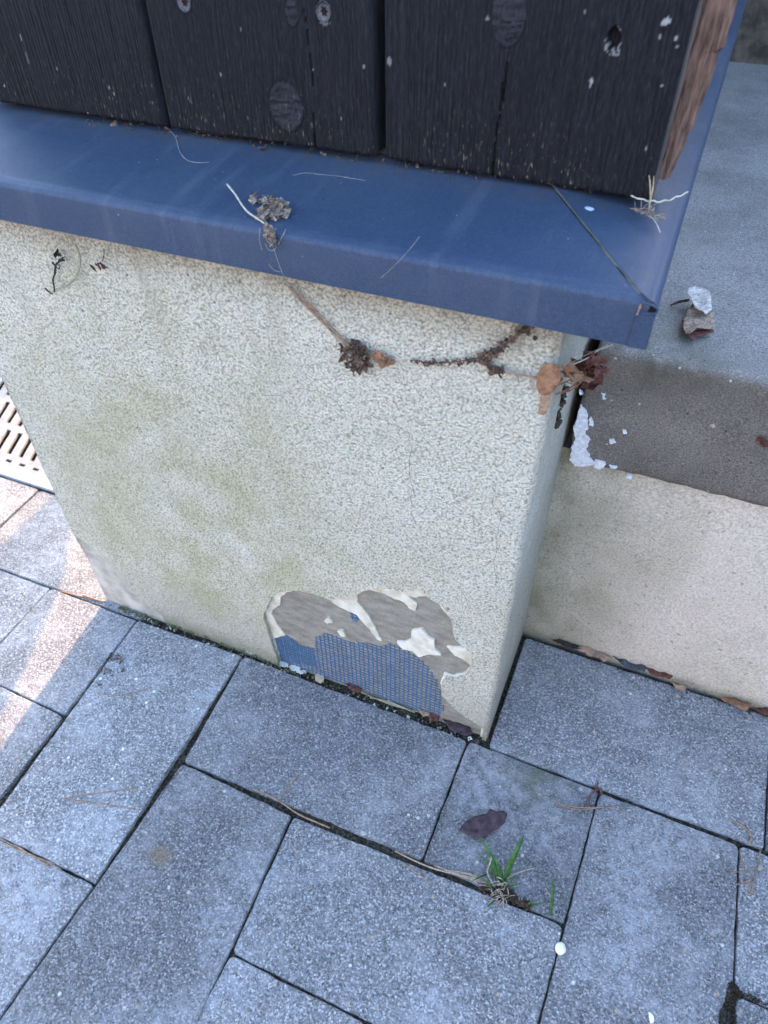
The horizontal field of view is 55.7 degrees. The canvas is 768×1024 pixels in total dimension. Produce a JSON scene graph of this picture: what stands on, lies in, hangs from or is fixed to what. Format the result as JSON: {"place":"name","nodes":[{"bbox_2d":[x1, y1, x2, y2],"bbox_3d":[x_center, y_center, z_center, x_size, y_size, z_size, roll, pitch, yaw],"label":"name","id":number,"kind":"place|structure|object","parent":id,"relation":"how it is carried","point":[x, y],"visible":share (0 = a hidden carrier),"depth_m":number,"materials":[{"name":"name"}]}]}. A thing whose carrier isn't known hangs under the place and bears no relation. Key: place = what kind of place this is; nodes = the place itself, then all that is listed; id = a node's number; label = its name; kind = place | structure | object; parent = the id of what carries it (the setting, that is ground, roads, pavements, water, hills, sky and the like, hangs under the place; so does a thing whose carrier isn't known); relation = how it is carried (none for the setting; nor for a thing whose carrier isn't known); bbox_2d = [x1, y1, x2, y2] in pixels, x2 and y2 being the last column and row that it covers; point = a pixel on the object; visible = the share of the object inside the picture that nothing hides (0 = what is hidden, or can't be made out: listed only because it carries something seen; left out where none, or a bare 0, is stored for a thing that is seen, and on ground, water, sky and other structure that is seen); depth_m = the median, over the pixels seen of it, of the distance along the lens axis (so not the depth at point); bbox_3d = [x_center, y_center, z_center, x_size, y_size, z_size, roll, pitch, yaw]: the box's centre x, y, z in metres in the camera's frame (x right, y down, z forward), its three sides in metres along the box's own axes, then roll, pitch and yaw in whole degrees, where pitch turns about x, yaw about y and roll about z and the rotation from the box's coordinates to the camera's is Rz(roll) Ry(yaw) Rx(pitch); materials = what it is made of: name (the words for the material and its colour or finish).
{"place":"outdoors","nodes":[
{"label":"outdoors","id":0,"kind":"place"},
{"bbox_2d":[0,476,767,1023],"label":"pavement","id":1,"kind":"structure","parent":0,"point":[152,927],"depth_m":0.78,"materials":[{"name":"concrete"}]},
{"bbox_2d":[0,376,53,492],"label":"drain channel","id":2,"kind":"object","parent":1,"relation":"in","point":[20,461],"visible":0.08,"depth_m":1.23,"materials":[{"name":"metal"}]},
{"bbox_2d":[0,838,60,869],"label":"dry grass","id":3,"kind":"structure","parent":1,"relation":"on","point":[18,848],"depth_m":0.77,"materials":[{"name":"beige plant"}]},
{"bbox_2d":[59,591,104,602],"bbox_3d":[-0.420,0.117,1.011,0.072,0.003,0.010,16,48,16],"label":"orange needle","id":4,"kind":"object","parent":1,"relation":"on","point":[85,596],"visible":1,"depth_m":1.01,"materials":[{"name":"orange plant"}]},
{"bbox_2d":[62,787,137,809],"bbox_3d":[-0.317,0.323,0.806,0.083,0.002,0.025,-6,46,-5],"label":"pine needle","id":5,"kind":"object","parent":1,"relation":"on","point":[64,798],"visible":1,"depth_m":0.81,"materials":[{"name":"plant"}]},
{"bbox_2d":[91,652,124,687],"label":"soil crumbs","id":6,"kind":"object","parent":1,"relation":"on","point":[112,654],"visible":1,"depth_m":0.93,"materials":[{"name":"soil"}]},
{"bbox_2d":[98,687,151,694],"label":"pine needle","id":7,"kind":"object","parent":1,"relation":"on","point":[126,693],"visible":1,"depth_m":0.90,"materials":[{"name":"plant"}]},
{"bbox_2d":[118,605,445,726],"bbox_3d":[-0.135,0.197,0.927,0.495,0.008,0.011,16,48,16],"label":"moss","id":8,"kind":"object","parent":1,"relation":"on","point":[124,609],"visible":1,"depth_m":0.95,"materials":[{"name":"green plant"}]},
{"bbox_2d":[279,661,287,666],"bbox_3d":[-0.129,0.195,0.929,0.016,0.002,0.008,16,48,16],"label":"plaster chip","id":9,"kind":"object","parent":1,"relation":"on","point":[283,664],"visible":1,"depth_m":0.93,"materials":[{"name":"white paint"}]},
{"bbox_2d":[278,771,300,798],"bbox_3d":[-0.106,0.307,0.818,0.011,0.002,0.038,16,48,16],"label":"pine needle","id":10,"kind":"object","parent":1,"relation":"on","point":[289,785],"visible":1,"depth_m":0.82,"materials":[{"name":"grey plant"}]},
{"bbox_2d":[252,788,329,828],"bbox_3d":[-0.103,0.326,0.800,0.099,0.002,0.008,16,48,16],"label":"pine needle","id":11,"kind":"object","parent":1,"relation":"on","point":[291,809],"visible":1,"depth_m":0.80,"materials":[{"name":"plant"}]},
{"bbox_2d":[289,665,300,672],"bbox_3d":[-0.114,0.199,0.924,0.016,0.002,0.009,16,48,16],"label":"plaster chip","id":12,"kind":"object","parent":1,"relation":"on","point":[295,668],"visible":1,"depth_m":0.92,"materials":[{"name":"white paint"}]},
{"bbox_2d":[115,608,476,743],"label":"gravel crumbs","id":13,"kind":"object","parent":1,"relation":"on","point":[289,671],"visible":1,"depth_m":0.93,"materials":[{"name":"grey gravel"}]},
{"bbox_2d":[118,612,479,744],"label":"leaf litter","id":14,"kind":"object","parent":1,"relation":"on","point":[476,740],"visible":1,"depth_m":0.91,"materials":[{"name":"brown plant"}]},
{"bbox_2d":[139,618,472,740],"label":"plaster crumbs","id":15,"kind":"object","parent":1,"relation":"on","point":[408,717],"visible":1,"depth_m":0.89,"materials":[{"name":"white paint"}]},
{"bbox_2d":[0,184,624,740],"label":"rendered wall","id":16,"kind":"structure","parent":1,"relation":"on","point":[236,458],"depth_m":0.66,"materials":[{"name":"paint"}]},
{"bbox_2d":[44,248,64,294],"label":"dark twig","id":17,"kind":"object","parent":16,"relation":"attached to","point":[56,253],"visible":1,"depth_m":0.60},
{"bbox_2d":[55,245,80,289],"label":"curved stalk","id":18,"kind":"object","parent":16,"relation":"hanging from","point":[79,267],"visible":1,"depth_m":0.59,"materials":[{"name":"beige plant"}]},
{"bbox_2d":[95,251,107,269],"bbox_3d":[-0.223,-0.199,0.572,0.013,0.018,0.005,16,48,16],"label":"leaf scrap","id":19,"kind":"object","parent":16,"relation":"attached to","point":[103,266],"visible":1,"depth_m":0.58,"materials":[{"name":"plant"}]},
{"bbox_2d":[284,282,348,346],"bbox_3d":[-0.046,-0.141,0.527,0.056,0.045,0.003,16,48,16],"label":"pine needle","id":20,"kind":"object","parent":16,"relation":"attached to","point":[308,305],"visible":1,"depth_m":0.53,"materials":[{"name":"brown plant"}]},
{"bbox_2d":[337,338,373,376],"bbox_3d":[-0.021,-0.114,0.537,0.029,0.031,0.015,16,48,16],"label":"litter clump","id":21,"kind":"object","parent":16,"relation":"attached to","point":[356,349],"visible":1,"depth_m":0.53,"materials":[{"name":"brown plant"}]},
{"bbox_2d":[0,0,746,349],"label":"metal sill","id":22,"kind":"structure","parent":16,"relation":"on","point":[512,250],"depth_m":0.48,"materials":[{"name":"blue metal"}]},
{"bbox_2d":[0,0,169,125],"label":"cladding board","id":23,"kind":"object","parent":22,"relation":"on","point":[95,57],"visible":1,"depth_m":0.55,"materials":[{"name":"black wood"}]},
{"bbox_2d":[226,184,263,223],"bbox_3d":[-0.094,-0.205,0.483,0.005,0.008,0.056,-25,50,-22],"label":"straw stalk","id":24,"kind":"object","parent":22,"relation":"on","point":[240,202],"visible":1,"depth_m":0.48,"materials":[{"name":"beige plant"}]},
{"bbox_2d":[146,0,385,154],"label":"cladding board","id":25,"kind":"object","parent":22,"relation":"on","point":[309,73],"visible":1,"depth_m":0.50,"materials":[{"name":"black wood"}]},
{"bbox_2d":[248,190,291,246],"bbox_3d":[-0.073,-0.195,0.478,0.025,0.018,0.055,-13,47,-11],"label":"litter clump","id":26,"kind":"object","parent":22,"relation":"on","point":[271,205],"visible":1,"depth_m":0.47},
{"bbox_2d":[259,229,285,271],"bbox_3d":[-0.071,-0.168,0.472,0.021,0.036,0.001,16,48,16],"label":"spider thread","id":27,"kind":"object","parent":22,"relation":"attached to","point":[273,247],"visible":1,"depth_m":0.47},
{"bbox_2d":[16,117,625,271],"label":"sill crumbs","id":28,"kind":"object","parent":22,"relation":"on","point":[113,123],"visible":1,"depth_m":0.54,"materials":[{"name":"brown soil"}]},
{"bbox_2d":[385,0,703,199],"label":"cladding board","id":29,"kind":"object","parent":22,"relation":"on","point":[582,94],"visible":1,"depth_m":0.45,"materials":[{"name":"black wood"}]},
{"bbox_2d":[630,200,665,231],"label":"fibre tuft","id":30,"kind":"object","parent":22,"relation":"on","point":[644,212],"visible":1,"depth_m":0.46,"materials":[{"name":"beige plant"}]},
{"bbox_2d":[648,175,653,211],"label":"dry stalk","id":31,"kind":"object","parent":22,"relation":"on","point":[651,193],"visible":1,"depth_m":0.46,"materials":[{"name":"beige plant"}]},
{"bbox_2d":[631,191,687,202],"bbox_3d":[0.171,-0.204,0.468,0.048,0.003,0.016,9,46,9],"label":"wavy fibre","id":32,"kind":"object","parent":22,"relation":"on","point":[645,200],"visible":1,"depth_m":0.46,"materials":[{"name":"fabric"}]},
{"bbox_2d":[659,0,737,179],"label":"timber batten","id":33,"kind":"object","parent":22,"relation":"on","point":[713,27],"visible":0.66,"depth_m":0.43,"materials":[{"name":"brown wood"}]},
{"bbox_2d":[369,349,394,368],"bbox_3d":[-0.001,-0.111,0.528,0.016,0.013,0.011,27,52,25],"label":"litter flake","id":34,"kind":"object","parent":16,"relation":"attached to","point":[376,355],"visible":1,"depth_m":0.53,"materials":[{"name":"orange plant"}]},
{"bbox_2d":[367,325,536,382],"bbox_3d":[0.046,-0.116,0.498,0.126,0.054,0.010,16,48,16],"label":"litter string","id":35,"kind":"object","parent":16,"relation":"attached to","point":[484,357],"visible":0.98,"depth_m":0.49,"materials":[{"name":"brown plant"}]},
{"bbox_2d":[537,393,550,414],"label":"dry leaf","id":36,"kind":"object","parent":16,"relation":"attached to","point":[545,400],"visible":1,"depth_m":0.50,"materials":[{"name":"brown plant"}]},
{"bbox_2d":[536,363,560,394],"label":"dry leaf","id":37,"kind":"object","parent":16,"relation":"attached to","point":[548,377],"visible":1,"depth_m":0.48,"materials":[{"name":"brown plant"}]},
{"bbox_2d":[554,384,569,428],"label":"crevice dirt","id":38,"kind":"structure","parent":16,"relation":"attached to","point":[558,423],"depth_m":0.57,"materials":[{"name":"black soil"}]},
{"bbox_2d":[555,344,612,394],"bbox_3d":[0.138,-0.098,0.510,0.032,0.050,0.072,22,50,21],"label":"leaf knot","id":39,"kind":"object","parent":16,"relation":"attached to","point":[579,371],"visible":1,"depth_m":0.52,"materials":[{"name":"plant"}]},
{"bbox_2d":[315,673,323,683],"bbox_3d":[-0.081,0.209,0.914,0.014,0.002,0.013,16,48,16],"label":"plaster chip","id":40,"kind":"object","parent":1,"relation":"on","point":[319,678],"visible":1,"depth_m":0.91,"materials":[{"name":"white paint"}]},
{"bbox_2d":[345,683,361,692],"bbox_3d":[-0.038,0.216,0.898,0.024,0.003,0.011,29,53,26],"label":"leaf piece","id":41,"kind":"object","parent":1,"relation":"on","point":[352,687],"visible":1,"depth_m":0.90,"materials":[{"name":"red plant"}]},
{"bbox_2d":[361,692,419,712],"bbox_3d":[0.000,0.231,0.891,0.093,0.004,0.007,16,48,16],"label":"dead stalk","id":42,"kind":"object","parent":1,"relation":"on","point":[391,703],"visible":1,"depth_m":0.89,"materials":[{"name":"beige plant"}]},
{"bbox_2d":[403,863,428,882],"bbox_3d":[0.033,0.373,0.752,0.032,0.001,0.009,16,48,16],"label":"pine needle","id":43,"kind":"object","parent":1,"relation":"on","point":[416,872],"visible":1,"depth_m":0.75,"materials":[{"name":"grey plant"}]},
{"bbox_2d":[417,707,429,716],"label":"leaf piece","id":44,"kind":"object","parent":1,"relation":"on","point":[423,713],"visible":1,"depth_m":0.87,"materials":[{"name":"beige plant"}]},
{"bbox_2d":[429,712,439,720],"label":"leaf piece","id":45,"kind":"object","parent":1,"relation":"on","point":[434,717],"visible":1,"depth_m":0.87,"materials":[{"name":"plant"}]},
{"bbox_2d":[442,718,472,735],"bbox_3d":[0.086,0.255,0.860,0.040,0.004,0.013,16,48,16],"label":"leaf piece","id":46,"kind":"object","parent":1,"relation":"on","point":[462,729],"visible":1,"depth_m":0.86,"materials":[{"name":"plant"}]},
{"bbox_2d":[395,835,553,915],"bbox_3d":[0.090,0.361,0.736,0.161,0.048,0.061,4,46,4],"label":"grass tuft","id":47,"kind":"object","parent":1,"relation":"on","point":[502,880],"visible":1,"depth_m":0.74,"materials":[{"name":"plant"}]},
{"bbox_2d":[459,809,506,837],"bbox_3d":[0.107,0.335,0.778,0.055,0.004,0.024,-21,49,-19],"label":"fallen leaf","id":48,"kind":"object","parent":1,"relation":"on","point":[485,825],"visible":1,"depth_m":0.78,"materials":[{"name":"plant"}]},
{"bbox_2d":[555,942,565,954],"bbox_3d":[0.170,0.421,0.701,0.010,0.008,0.012,16,48,16],"label":"pebble","id":49,"kind":"object","parent":1,"relation":"on","point":[560,948],"visible":1,"depth_m":0.70,"materials":[{"name":"white stone"}]},
{"bbox_2d":[551,639,580,649],"bbox_3d":[0.236,0.168,0.935,0.041,0.006,0.019,16,48,16],"label":"leaf piece","id":50,"kind":"object","parent":1,"relation":"on","point":[568,645],"visible":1,"depth_m":0.93,"materials":[{"name":"plant"}]},
{"bbox_2d":[556,802,621,810],"bbox_3d":[0.224,0.324,0.797,0.071,0.002,0.006,3,46,4],"label":"pine needle","id":51,"kind":"object","parent":1,"relation":"on","point":[576,807],"visible":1,"depth_m":0.80,"materials":[{"name":"brown plant"}]},
{"bbox_2d":[577,645,610,661],"bbox_3d":[0.267,0.179,0.926,0.044,0.008,0.014,23,50,22],"label":"leaf piece","id":52,"kind":"object","parent":1,"relation":"on","point":[591,651],"visible":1,"depth_m":0.93,"materials":[{"name":"brown plant"}]},
{"bbox_2d":[588,782,602,804],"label":"twisted twig","id":53,"kind":"object","parent":1,"relation":"on","point":[596,787],"visible":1,"depth_m":0.81,"materials":[{"name":"plant"}]},
{"bbox_2d":[613,656,645,671],"bbox_3d":[0.307,0.188,0.916,0.045,0.006,0.023,16,48,16],"label":"leaf piece","id":54,"kind":"object","parent":1,"relation":"on","point":[627,664],"visible":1,"depth_m":0.91,"materials":[{"name":"plant"}]},
{"bbox_2d":[526,638,766,716],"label":"wall foot litter","id":55,"kind":"object","parent":1,"relation":"on","point":[645,676],"depth_m":0.91,"materials":[{"name":"brown plant"}]},
{"bbox_2d":[648,1012,653,1022],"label":"white splinter","id":56,"kind":"object","parent":1,"relation":"on","point":[651,1018],"visible":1,"depth_m":0.66,"materials":[{"name":"white"}]},
{"bbox_2d":[646,667,672,678],"bbox_3d":[0.341,0.194,0.909,0.049,0.007,0.025,16,48,16],"label":"leaf piece","id":57,"kind":"object","parent":1,"relation":"on","point":[652,671],"visible":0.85,"depth_m":0.90,"materials":[{"name":"brown plant"}]},
{"bbox_2d":[672,681,686,690],"bbox_3d":[0.361,0.214,0.891,0.019,0.004,0.009,16,48,16],"label":"leaf piece","id":58,"kind":"object","parent":1,"relation":"on","point":[682,687],"visible":1,"depth_m":0.89,"materials":[{"name":"beige plant"}]},
{"bbox_2d":[719,696,751,710],"bbox_3d":[0.423,0.229,0.875,0.038,0.007,0.015,16,48,16],"label":"leaf piece","id":59,"kind":"object","parent":1,"relation":"on","point":[739,704],"visible":1,"depth_m":0.87,"materials":[{"name":"brown plant"}]},
{"bbox_2d":[731,819,752,845],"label":"curled stalk","id":60,"kind":"object","parent":1,"relation":"on","point":[747,829],"visible":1,"depth_m":0.78,"materials":[{"name":"beige plant"}]},
{"bbox_2d":[718,981,767,1023],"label":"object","id":61,"kind":"object","parent":1,"relation":"on","point":[732,998],"visible":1,"depth_m":0.67,"materials":[{"name":"black soil"}]},
{"bbox_2d":[731,866,757,872],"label":"pine needle","id":62,"kind":"object","parent":1,"relation":"on","point":[744,870],"visible":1,"depth_m":0.75,"materials":[{"name":"brown plant"}]},
{"bbox_2d":[735,875,756,885],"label":"pine needle","id":63,"kind":"object","parent":1,"relation":"on","point":[746,880],"visible":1,"depth_m":0.74,"materials":[{"name":"plant"}]},
{"bbox_2d":[739,850,760,895],"bbox_3d":[0.377,0.370,0.751,0.021,0.001,0.051,16,48,16],"label":"pine needle","id":64,"kind":"object","parent":1,"relation":"on","point":[751,891],"visible":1,"depth_m":0.75,"materials":[{"name":"brown plant"}]},
{"bbox_2d":[752,706,767,715],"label":"leaf piece","id":65,"kind":"object","parent":1,"relation":"on","point":[762,710],"visible":1,"depth_m":0.87,"materials":[{"name":"red plant"}]},
{"label":"ground","id":66,"kind":"structure","parent":0,"visible":0},
{"bbox_2d":[522,408,767,715],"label":"wall","id":67,"kind":"structure","parent":66,"relation":"on","point":[659,575],"depth_m":0.81,"materials":[{"name":"paint"}]},
{"bbox_2d":[569,61,767,506],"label":"concrete slab","id":68,"kind":"structure","parent":67,"relation":"on","point":[664,400],"depth_m":0.67,"materials":[{"name":"grey concrete"}]},
{"bbox_2d":[670,286,714,340],"bbox_3d":[0.278,-0.177,0.646,0.032,0.016,0.076,3,46,4],"label":"curled leaf","id":69,"kind":"object","parent":68,"relation":"on","point":[695,317],"visible":1,"depth_m":0.64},
{"bbox_2d":[756,437,767,447],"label":"leaf scrap","id":70,"kind":"object","parent":68,"relation":"attached to","point":[763,442],"visible":1,"depth_m":0.62,"materials":[{"name":"brown plant"}]},
{"bbox_2d":[730,0,767,64],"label":"back wall","id":71,"kind":"structure","parent":66,"relation":"on","point":[751,44],"depth_m":1.20,"materials":[{"name":"grey concrete"}]}
]}

